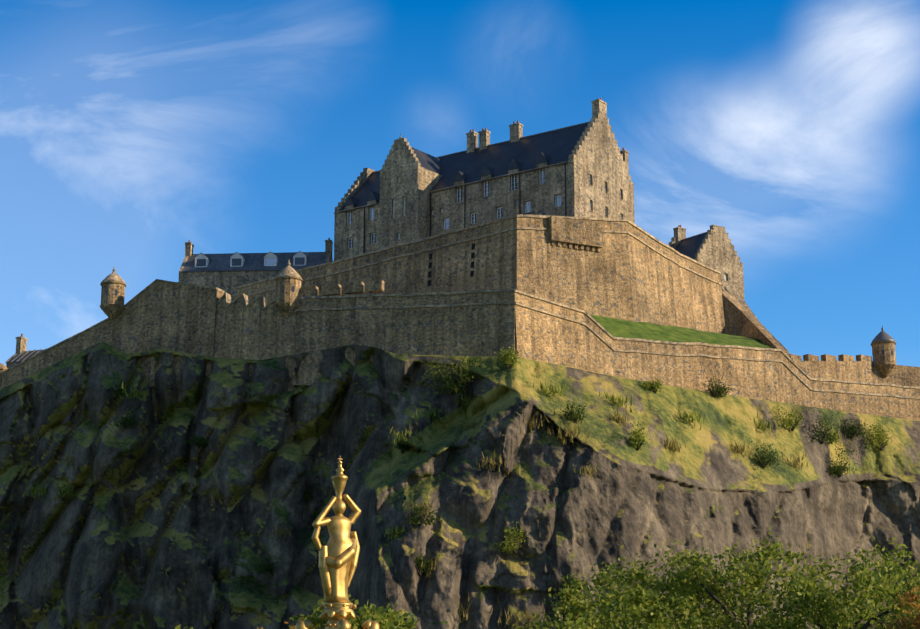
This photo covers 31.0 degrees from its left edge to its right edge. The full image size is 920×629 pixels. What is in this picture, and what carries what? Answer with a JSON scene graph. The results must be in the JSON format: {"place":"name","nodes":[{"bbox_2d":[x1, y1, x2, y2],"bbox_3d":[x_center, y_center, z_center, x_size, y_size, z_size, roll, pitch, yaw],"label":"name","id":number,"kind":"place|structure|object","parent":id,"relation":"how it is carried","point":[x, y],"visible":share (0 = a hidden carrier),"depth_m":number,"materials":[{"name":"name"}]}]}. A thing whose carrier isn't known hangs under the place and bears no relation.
{"place":"outdoors","nodes":[
{"label":"outdoors","id":0,"kind":"place"},
{"bbox_2d":[0,342,919,628],"bbox_3d":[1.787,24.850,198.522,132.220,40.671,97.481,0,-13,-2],"label":"castle rock","id":1,"kind":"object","parent":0,"point":[138,530],"visible":0.92,"depth_m":179.82,"materials":[{"name":"grey stone"}]},
{"bbox_2d":[0,363,7,372],"bbox_3d":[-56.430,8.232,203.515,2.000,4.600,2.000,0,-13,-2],"label":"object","id":2,"kind":"object","parent":1,"relation":"on","point":[3,367],"visible":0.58,"depth_m":203.21,"materials":[{"name":"stone"}]},
{"bbox_2d":[6,336,27,368],"bbox_3d":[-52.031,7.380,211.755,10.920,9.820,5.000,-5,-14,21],"label":"walls","id":3,"kind":"structure","parent":1,"relation":"on","point":[21,343],"depth_m":213.84,"materials":[{"name":"stone"}]},
{"bbox_2d":[5,348,46,362],"bbox_3d":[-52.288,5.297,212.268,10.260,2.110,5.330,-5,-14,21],"label":"roof","id":4,"kind":"structure","parent":3,"relation":"on","point":[23,356],"depth_m":212.28,"materials":[{"name":"grey stone"}]},
{"bbox_2d":[0,319,112,389],"bbox_3d":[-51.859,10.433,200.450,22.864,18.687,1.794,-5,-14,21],"label":"wall","id":5,"kind":"structure","parent":1,"relation":"on","point":[101,332],"depth_m":199.85,"materials":[{"name":"stone"}]},
{"bbox_2d":[0,318,108,374],"bbox_3d":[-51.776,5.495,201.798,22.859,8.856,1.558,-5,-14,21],"label":"wall coping","id":6,"kind":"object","parent":5,"relation":"on","point":[51,347],"depth_m":200.27,"materials":[{"name":"stone"}]},
{"bbox_2d":[53,481,74,500],"bbox_3d":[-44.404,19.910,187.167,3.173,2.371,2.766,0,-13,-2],"label":"bush","id":7,"kind":"object","parent":1,"relation":"attached to","point":[67,491],"depth_m":186.74,"materials":[{"name":"green plant"}]},
{"bbox_2d":[110,407,139,429],"bbox_3d":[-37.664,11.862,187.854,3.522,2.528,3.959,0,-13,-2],"label":"bush","id":8,"kind":"object","parent":1,"relation":"attached to","point":[130,421],"depth_m":187.15,"materials":[{"name":"green plant"}]},
{"bbox_2d":[111,281,223,387],"bbox_3d":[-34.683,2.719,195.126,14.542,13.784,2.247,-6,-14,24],"label":"wall","id":9,"kind":"structure","parent":1,"relation":"on","point":[168,316],"depth_m":194.40,"materials":[{"name":"stone"}]},
{"bbox_2d":[100,282,125,319],"bbox_3d":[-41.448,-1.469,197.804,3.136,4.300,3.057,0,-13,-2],"label":"turret","id":10,"kind":"object","parent":9,"relation":"attached to","point":[112,306],"visible":0.98,"depth_m":196.87,"materials":[{"name":"stone"}]},
{"bbox_2d":[101,266,125,283],"bbox_3d":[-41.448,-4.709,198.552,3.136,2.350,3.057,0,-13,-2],"label":"turret roof","id":11,"kind":"structure","parent":10,"relation":"on","point":[113,276],"depth_m":197.51,"materials":[{"name":"beige stone"}]},
{"bbox_2d":[124,279,224,305],"bbox_3d":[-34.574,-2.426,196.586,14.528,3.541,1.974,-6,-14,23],"label":"wall coping","id":12,"kind":"object","parent":9,"relation":"on","point":[139,293],"depth_m":195.71,"materials":[{"name":"stone"}]},
{"bbox_2d":[186,435,208,447],"bbox_3d":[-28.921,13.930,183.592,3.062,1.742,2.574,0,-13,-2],"label":"bush","id":13,"kind":"object","parent":1,"relation":"attached to","point":[196,440],"depth_m":183.34,"materials":[{"name":"green plant"}]},
{"bbox_2d":[214,295,295,390],"bbox_3d":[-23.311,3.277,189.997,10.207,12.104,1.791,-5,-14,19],"label":"wall","id":14,"kind":"structure","parent":1,"relation":"on","point":[252,331],"depth_m":189.85,"materials":[{"name":"stone"}]},
{"bbox_2d":[216,292,274,310],"bbox_3d":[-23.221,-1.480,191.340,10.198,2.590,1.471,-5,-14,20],"label":"battlements","id":15,"kind":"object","parent":14,"relation":"on","point":[245,302],"depth_m":191.59,"materials":[{"name":"stone"}]},
{"bbox_2d":[274,277,302,318],"bbox_3d":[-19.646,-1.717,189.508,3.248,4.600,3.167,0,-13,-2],"label":"turret","id":16,"kind":"object","parent":14,"relation":"attached to","point":[287,304],"visible":0.81,"depth_m":188.50,"materials":[{"name":"stone"}]},
{"bbox_2d":[276,261,301,278],"bbox_3d":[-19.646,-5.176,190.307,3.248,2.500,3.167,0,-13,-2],"label":"turret roof","id":17,"kind":"structure","parent":16,"relation":"on","point":[288,271],"depth_m":189.20,"materials":[{"name":"beige stone"}]},
{"bbox_2d":[253,553,284,572],"bbox_3d":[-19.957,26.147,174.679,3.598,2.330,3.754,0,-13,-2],"label":"bush","id":18,"kind":"object","parent":1,"relation":"attached to","point":[265,567],"depth_m":174.01,"materials":[{"name":"green plant"}]},
{"bbox_2d":[393,441,409,453],"bbox_3d":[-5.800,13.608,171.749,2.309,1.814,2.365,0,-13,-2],"label":"bush","id":19,"kind":"object","parent":1,"relation":"on","point":[402,446],"depth_m":171.24,"materials":[{"name":"green plant"}]},
{"bbox_2d":[292,292,514,386],"bbox_3d":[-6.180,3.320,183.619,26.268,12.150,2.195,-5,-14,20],"label":"wall","id":20,"kind":"structure","parent":1,"relation":"on","point":[482,330],"depth_m":183.25,"materials":[{"name":"stone"}]},
{"bbox_2d":[295,289,514,311],"bbox_3d":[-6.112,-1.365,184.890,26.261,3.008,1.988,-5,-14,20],"label":"wall coping","id":21,"kind":"object","parent":20,"relation":"on","point":[414,294],"depth_m":183.82,"materials":[{"name":"stone"}]},
{"bbox_2d":[300,280,383,296],"bbox_3d":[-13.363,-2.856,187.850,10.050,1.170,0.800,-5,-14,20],"label":"merlons","id":22,"kind":"object","parent":21,"relation":"on","point":[351,288],"visible":0.92,"depth_m":187.37,"materials":[{"name":"stone"}]},
{"bbox_2d":[403,503,441,525],"bbox_3d":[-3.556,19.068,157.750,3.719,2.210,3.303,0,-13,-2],"label":"bush","id":23,"kind":"object","parent":1,"relation":"on","point":[430,522],"depth_m":157.25,"materials":[{"name":"green plant"}]},
{"bbox_2d":[405,553,439,574],"bbox_3d":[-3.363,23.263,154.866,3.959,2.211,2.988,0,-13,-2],"label":"bush","id":24,"kind":"object","parent":1,"relation":"attached to","point":[418,560],"depth_m":154.47,"materials":[{"name":"green plant"}]},
{"bbox_2d":[61,404,809,628],"bbox_3d":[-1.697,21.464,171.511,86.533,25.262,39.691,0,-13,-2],"label":"dry tufts","id":25,"kind":"object","parent":1,"relation":"on","point":[615,418],"visible":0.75,"depth_m":166.29,"materials":[{"name":"green plant"}]},
{"bbox_2d":[22,381,849,541],"bbox_3d":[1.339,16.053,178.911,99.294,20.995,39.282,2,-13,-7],"label":"green tufts","id":26,"kind":"object","parent":1,"relation":"on","point":[554,391],"visible":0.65,"depth_m":178.08,"materials":[{"name":"green plant"}]},
{"bbox_2d":[430,368,467,396],"bbox_3d":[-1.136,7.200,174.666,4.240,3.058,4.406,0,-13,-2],"label":"bush","id":27,"kind":"object","parent":1,"relation":"attached to","point":[453,381],"depth_m":174.28,"materials":[{"name":"green plant"}]},
{"bbox_2d":[421,350,486,386],"bbox_3d":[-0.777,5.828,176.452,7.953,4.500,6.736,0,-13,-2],"label":"bush","id":28,"kind":"object","parent":1,"relation":"attached to","point":[461,372],"depth_m":175.44,"materials":[{"name":"green plant"}]},
{"bbox_2d":[494,344,524,367],"bbox_3d":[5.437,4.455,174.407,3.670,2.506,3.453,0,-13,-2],"label":"bush","id":29,"kind":"object","parent":1,"relation":"attached to","point":[508,357],"depth_m":174.24,"materials":[{"name":"green plant"}]},
{"bbox_2d":[489,521,534,553],"bbox_3d":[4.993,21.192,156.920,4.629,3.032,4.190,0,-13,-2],"label":"bush","id":30,"kind":"object","parent":1,"relation":"attached to","point":[510,533],"depth_m":156.28,"materials":[{"name":"green plant"}]},
{"bbox_2d":[551,574,578,589],"bbox_3d":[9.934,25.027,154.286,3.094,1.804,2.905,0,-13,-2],"label":"bush","id":31,"kind":"object","parent":1,"relation":"attached to","point":[569,579],"depth_m":154.06,"materials":[{"name":"green plant"}]},
{"bbox_2d":[560,400,588,422],"bbox_3d":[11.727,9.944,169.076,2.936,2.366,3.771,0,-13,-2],"label":"bush","id":32,"kind":"object","parent":1,"relation":"on","point":[572,413],"depth_m":168.95,"materials":[{"name":"green plant"}]},
{"bbox_2d":[357,393,867,628],"bbox_3d":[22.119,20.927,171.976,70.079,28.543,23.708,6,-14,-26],"label":"rock netting","id":33,"kind":"object","parent":1,"relation":"on","point":[519,511],"visible":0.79,"depth_m":161.20,"materials":[{"name":"grey metal"}]},
{"bbox_2d":[624,423,649,450],"bbox_3d":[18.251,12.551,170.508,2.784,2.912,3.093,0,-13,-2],"label":"bush","id":34,"kind":"object","parent":1,"relation":"on","point":[636,435],"depth_m":170.31,"materials":[{"name":"green plant"}]},
{"bbox_2d":[639,377,665,393],"bbox_3d":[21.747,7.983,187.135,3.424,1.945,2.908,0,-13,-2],"label":"bush","id":35,"kind":"object","parent":1,"relation":"attached to","point":[654,384],"depth_m":187.05,"materials":[{"name":"green plant"}]},
{"bbox_2d":[669,225,743,299],"bbox_3d":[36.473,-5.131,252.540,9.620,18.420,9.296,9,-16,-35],"label":"stone building","id":36,"kind":"structure","parent":1,"relation":"on","point":[716,251],"depth_m":250.19,"materials":[{"name":"stone"}]},
{"bbox_2d":[675,233,706,258],"bbox_3d":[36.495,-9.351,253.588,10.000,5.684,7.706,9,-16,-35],"label":"roof","id":37,"kind":"structure","parent":36,"relation":"attached to","point":[689,247],"depth_m":252.80,"materials":[{"name":"stone"}]},
{"bbox_2d":[682,232,706,240],"bbox_3d":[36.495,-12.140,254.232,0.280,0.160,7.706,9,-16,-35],"label":"roof ridge","id":38,"kind":"structure","parent":37,"relation":"on","point":[694,236],"depth_m":254.64,"materials":[{"name":"grey"}]},
{"bbox_2d":[515,292,919,420],"bbox_3d":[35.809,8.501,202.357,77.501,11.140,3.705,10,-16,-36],"label":"wall","id":39,"kind":"structure","parent":1,"relation":"on","point":[543,337],"depth_m":195.49,"materials":[{"name":"stone"}]},
{"bbox_2d":[515,289,919,398],"bbox_3d":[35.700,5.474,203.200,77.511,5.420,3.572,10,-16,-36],"label":"wall coping","id":40,"kind":"object","parent":39,"relation":"on","point":[669,342],"depth_m":197.69,"materials":[{"name":"stone"}]},
{"bbox_2d":[703,376,734,397],"bbox_3d":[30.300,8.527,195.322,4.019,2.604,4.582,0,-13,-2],"label":"bush","id":41,"kind":"object","parent":1,"relation":"attached to","point":[721,390],"depth_m":194.85,"materials":[{"name":"green plant"}]},
{"bbox_2d":[721,287,789,370],"bbox_3d":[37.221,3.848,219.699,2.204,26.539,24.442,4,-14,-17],"label":"ramp wall","id":42,"kind":"structure","parent":1,"relation":"on","point":[740,319],"depth_m":219.57,"materials":[{"name":"stone"}]},
{"bbox_2d":[747,441,784,468],"bbox_3d":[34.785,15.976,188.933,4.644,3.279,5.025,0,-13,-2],"label":"bush","id":43,"kind":"object","parent":1,"relation":"attached to","point":[769,455],"depth_m":188.24,"materials":[{"name":"green plant"}]},
{"bbox_2d":[767,401,809,430],"bbox_3d":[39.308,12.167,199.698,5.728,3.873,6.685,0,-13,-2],"label":"bush","id":44,"kind":"object","parent":1,"relation":"attached to","point":[788,420],"depth_m":198.89,"materials":[{"name":"green plant"}]},
{"bbox_2d":[800,411,845,443],"bbox_3d":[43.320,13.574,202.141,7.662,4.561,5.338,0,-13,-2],"label":"bush","id":45,"kind":"object","parent":1,"relation":"attached to","point":[822,432],"depth_m":201.94,"materials":[{"name":"green plant"}]},
{"bbox_2d":[794,361,876,382],"bbox_3d":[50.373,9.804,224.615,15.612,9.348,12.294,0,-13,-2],"label":"rampart wall","id":46,"kind":"structure","parent":1,"relation":"on","point":[862,371],"depth_m":225.85,"materials":[{"name":"beige stone"}]},
{"bbox_2d":[789,354,871,360],"bbox_3d":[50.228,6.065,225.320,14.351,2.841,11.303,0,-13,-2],"label":"battlements","id":47,"kind":"object","parent":46,"relation":"on","point":[826,357],"visible":0.62,"depth_m":224.88,"materials":[{"name":"beige stone"}]},
{"bbox_2d":[826,442,856,476],"bbox_3d":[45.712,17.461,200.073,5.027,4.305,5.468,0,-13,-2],"label":"bush","id":48,"kind":"object","parent":1,"relation":"attached to","point":[835,467],"depth_m":199.37,"materials":[{"name":"green plant"}]},
{"bbox_2d":[837,415,873,438],"bbox_3d":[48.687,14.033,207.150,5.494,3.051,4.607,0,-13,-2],"label":"bush","id":49,"kind":"object","parent":1,"relation":"attached to","point":[853,426],"depth_m":206.60,"materials":[{"name":"green plant"}]},
{"bbox_2d":[865,418,896,450],"bbox_3d":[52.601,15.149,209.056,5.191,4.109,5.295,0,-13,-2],"label":"bush","id":50,"kind":"object","parent":1,"relation":"attached to","point":[878,439],"depth_m":208.57,"materials":[{"name":"green plant"}]},
{"bbox_2d":[0,0,919,366],"label":"sky","id":51,"kind":"structure","parent":0,"point":[132,132],"materials":[{"name":"blue"}]},
{"bbox_2d":[235,217,725,333],"bbox_3d":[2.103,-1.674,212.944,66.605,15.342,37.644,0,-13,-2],"label":"bastion","id":52,"kind":"object","parent":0,"point":[624,276],"visible":0.35,"depth_m":203.04,"materials":[{"name":"stone"}]},
{"bbox_2d":[178,240,332,301],"bbox_3d":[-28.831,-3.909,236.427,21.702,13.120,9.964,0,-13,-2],"label":"grey building walls","id":53,"kind":"structure","parent":52,"relation":"on","point":[228,282],"depth_m":232.92,"materials":[{"name":"grey stone"}]},
{"bbox_2d":[182,252,326,271],"bbox_3d":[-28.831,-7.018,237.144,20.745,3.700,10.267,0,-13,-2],"label":"roof","id":54,"kind":"structure","parent":53,"relation":"on","point":[252,262],"depth_m":234.90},
{"bbox_2d":[195,251,307,266],"bbox_3d":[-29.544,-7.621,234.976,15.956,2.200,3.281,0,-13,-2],"label":"dormers","id":55,"kind":"object","parent":54,"relation":"on","point":[270,254],"visible":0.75,"depth_m":234.18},
{"bbox_2d":[196,257,304,265],"bbox_3d":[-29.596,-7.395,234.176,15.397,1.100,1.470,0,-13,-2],"label":"dormer windows","id":56,"kind":"structure","parent":55,"relation":"in","point":[237,262],"depth_m":234.13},
{"bbox_2d":[379,134,441,248],"bbox_3d":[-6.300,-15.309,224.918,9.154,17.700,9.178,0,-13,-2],"label":"tower walls","id":57,"kind":"structure","parent":52,"relation":"on","point":[403,163],"depth_m":222.10,"materials":[{"name":"beige stone"}]},
{"bbox_2d":[393,177,404,239],"bbox_3d":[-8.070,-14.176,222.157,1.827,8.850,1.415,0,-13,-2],"label":"windows","id":58,"kind":"structure","parent":57,"relation":"attached to","point":[394,209],"depth_m":222.58,"materials":[{"name":"grey glass"}]},
{"bbox_2d":[411,147,442,175],"bbox_3d":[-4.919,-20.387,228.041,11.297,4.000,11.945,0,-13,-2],"label":"tower roof","id":59,"kind":"structure","parent":57,"relation":"on","point":[430,162],"depth_m":226.33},
{"bbox_2d":[427,243,474,285],"bbox_3d":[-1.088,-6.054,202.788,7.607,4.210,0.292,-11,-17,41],"label":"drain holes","id":60,"kind":"object","parent":52,"relation":"attached to","point":[472,265],"visible":0.85,"depth_m":201.03,"materials":[{"name":"black"}]},
{"bbox_2d":[234,214,721,298],"bbox_3d":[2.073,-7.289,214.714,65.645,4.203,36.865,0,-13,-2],"label":"wall coping","id":61,"kind":"object","parent":52,"relation":"on","point":[511,229],"visible":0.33,"depth_m":208.18,"materials":[{"name":"beige stone"}]},
{"bbox_2d":[549,216,602,252],"bbox_3d":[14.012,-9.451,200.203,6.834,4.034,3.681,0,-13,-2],"label":"bastion box","id":62,"kind":"object","parent":52,"relation":"attached to","point":[577,232],"visible":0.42,"depth_m":199.89,"materials":[{"name":"beige stone"}]},
{"bbox_2d":[334,99,634,260],"bbox_3d":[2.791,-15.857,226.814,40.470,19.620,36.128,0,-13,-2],"label":"hospital walls","id":63,"kind":"structure","parent":0,"point":[598,156],"depth_m":216.74,"materials":[{"name":"beige stone"}]},
{"bbox_2d":[338,123,587,212],"bbox_3d":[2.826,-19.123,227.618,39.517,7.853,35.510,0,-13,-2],"label":"roof","id":64,"kind":"structure","parent":63,"relation":"on","point":[532,152],"depth_m":221.23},
{"bbox_2d":[373,121,589,172],"bbox_3d":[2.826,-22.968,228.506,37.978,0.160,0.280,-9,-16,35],"label":"roof ridge","id":65,"kind":"structure","parent":64,"relation":"on","point":[509,140],"depth_m":224.07,"materials":[{"name":"grey"}]},
{"bbox_2d":[363,164,566,253],"bbox_3d":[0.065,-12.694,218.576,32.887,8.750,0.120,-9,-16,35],"label":"downpipes","id":66,"kind":"object","parent":63,"relation":"attached to","point":[464,208],"visible":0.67,"depth_m":218.52,"materials":[{"name":"grey metal"}]},
{"bbox_2d":[347,169,621,248],"bbox_3d":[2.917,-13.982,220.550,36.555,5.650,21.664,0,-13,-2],"label":"hospital frames","id":67,"kind":"structure","parent":63,"relation":"in","point":[475,212],"depth_m":217.67,"materials":[{"name":"wood"}]},
{"bbox_2d":[348,169,620,247],"bbox_3d":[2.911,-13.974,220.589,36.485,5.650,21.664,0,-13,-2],"label":"hospital glass","id":68,"kind":"object","parent":67,"relation":"in","point":[373,237],"depth_m":217.43,"materials":[{"name":"grey glass"}]},
{"bbox_2d":[470,98,624,149],"bbox_3d":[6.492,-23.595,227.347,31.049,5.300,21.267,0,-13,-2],"label":"chimney pots","id":69,"kind":"object","parent":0,"point":[518,122],"visible":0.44,"depth_m":228.41,"materials":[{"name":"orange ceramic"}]},
{"bbox_2d":[589,314,771,347],"bbox_3d":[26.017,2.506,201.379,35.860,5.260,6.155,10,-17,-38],"label":"bank grass","id":70,"kind":"structure","parent":0,"point":[614,327],"depth_m":200.71,"materials":[{"name":"green plant"}]},
{"bbox_2d":[724,285,758,320],"bbox_3d":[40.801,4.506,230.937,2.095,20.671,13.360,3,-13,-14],"label":"annex wall","id":71,"kind":"structure","parent":0,"point":[732,291],"depth_m":236.97,"materials":[{"name":"stone"}]},
{"bbox_2d":[877,365,919,386],"bbox_3d":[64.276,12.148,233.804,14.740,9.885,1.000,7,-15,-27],"label":"wall","id":72,"kind":"structure","parent":0,"point":[902,375],"depth_m":232.96,"materials":[{"name":"stone"}]},
{"bbox_2d":[871,341,896,377],"bbox_3d":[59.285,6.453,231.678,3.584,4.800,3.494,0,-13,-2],"label":"turret","id":73,"kind":"object","parent":72,"relation":"on","point":[885,365],"visible":0.83,"depth_m":230.57,"materials":[{"name":"stone"}]},
{"bbox_2d":[871,326,894,342],"bbox_3d":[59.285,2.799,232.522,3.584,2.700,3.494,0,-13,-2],"label":"turret roof","id":74,"kind":"structure","parent":73,"relation":"on","point":[882,335],"depth_m":231.39,"materials":[{"name":"grey metal"}]},
{"label":"ground","id":75,"kind":"structure","parent":0,"visible":0},
{"bbox_2d":[257,617,312,628],"bbox_3d":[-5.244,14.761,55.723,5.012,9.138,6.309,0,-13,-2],"label":"tree","id":76,"kind":"object","parent":75,"relation":"on","point":[299,619],"visible":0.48,"depth_m":57.52,"materials":[{"name":"green plant"}]},
{"bbox_2d":[289,599,364,628],"bbox_3d":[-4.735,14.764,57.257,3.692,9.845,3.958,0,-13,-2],"label":"bush","id":77,"kind":"object","parent":75,"relation":"on","point":[318,621],"visible":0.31,"depth_m":58.26,"materials":[{"name":"green plant"}]},
{"bbox_2d":[295,456,378,628],"bbox_3d":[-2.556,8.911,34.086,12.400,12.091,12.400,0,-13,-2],"label":"statue","id":78,"kind":"object","parent":75,"relation":"on","point":[339,555],"visible":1,"depth_m":34.71,"materials":[{"name":"gold metal"}]},
{"bbox_2d":[289,594,414,628],"bbox_3d":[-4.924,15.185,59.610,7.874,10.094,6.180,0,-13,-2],"label":"bush","id":79,"kind":"object","parent":75,"relation":"on","point":[387,620],"visible":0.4,"depth_m":59.45,"materials":[{"name":"green plant"}]},
{"bbox_2d":[354,612,417,628],"bbox_3d":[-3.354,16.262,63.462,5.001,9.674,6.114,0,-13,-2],"label":"bush","id":80,"kind":"object","parent":75,"relation":"on","point":[406,625],"visible":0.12,"depth_m":63.48,"materials":[{"name":"green plant"}]},
{"bbox_2d":[558,609,594,628],"bbox_3d":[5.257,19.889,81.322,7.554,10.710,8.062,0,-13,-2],"label":"bush","id":81,"kind":"object","parent":75,"relation":"on","point":[578,624],"visible":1,"depth_m":81.86,"materials":[{"name":"green plant"}]},
{"bbox_2d":[512,579,674,628],"bbox_3d":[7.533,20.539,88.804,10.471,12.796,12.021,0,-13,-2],"label":"tree","id":82,"kind":"object","parent":75,"relation":"on","point":[580,606],"depth_m":89.98,"materials":[{"name":"green plant"}]},
{"bbox_2d":[602,585,704,628],"bbox_3d":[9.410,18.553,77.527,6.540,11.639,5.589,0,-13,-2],"label":"tree","id":83,"kind":"object","parent":75,"relation":"on","point":[654,614],"visible":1,"depth_m":77.84,"materials":[{"name":"green plant"}]},
{"bbox_2d":[554,545,765,628],"bbox_3d":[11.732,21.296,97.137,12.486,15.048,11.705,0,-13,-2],"label":"tree","id":84,"kind":"object","parent":75,"relation":"on","point":[632,575],"depth_m":96.36,"materials":[{"name":"green plant"}]},
{"bbox_2d":[650,532,862,628],"bbox_3d":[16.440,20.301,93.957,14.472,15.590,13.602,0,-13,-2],"label":"tree","id":85,"kind":"object","parent":75,"relation":"on","point":[753,579],"depth_m":93.87,"materials":[{"name":"green plant"}]},
{"bbox_2d":[745,548,919,628],"bbox_3d":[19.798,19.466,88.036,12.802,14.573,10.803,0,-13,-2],"label":"tree","id":86,"kind":"object","parent":75,"relation":"on","point":[813,594],"depth_m":86.83,"materials":[{"name":"green plant"}]},
{"bbox_2d":[815,532,919,628],"bbox_3d":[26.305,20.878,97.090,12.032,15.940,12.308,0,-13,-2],"label":"tree","id":87,"kind":"object","parent":75,"relation":"on","point":[897,554],"depth_m":97.01,"materials":[{"name":"green plant"}]},
{"bbox_2d":[885,584,919,628],"bbox_3d":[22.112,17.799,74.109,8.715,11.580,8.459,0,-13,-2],"label":"tree","id":88,"kind":"object","parent":75,"relation":"on","point":[905,623],"depth_m":74.49,"materials":[{"name":"plant"}]}
]}

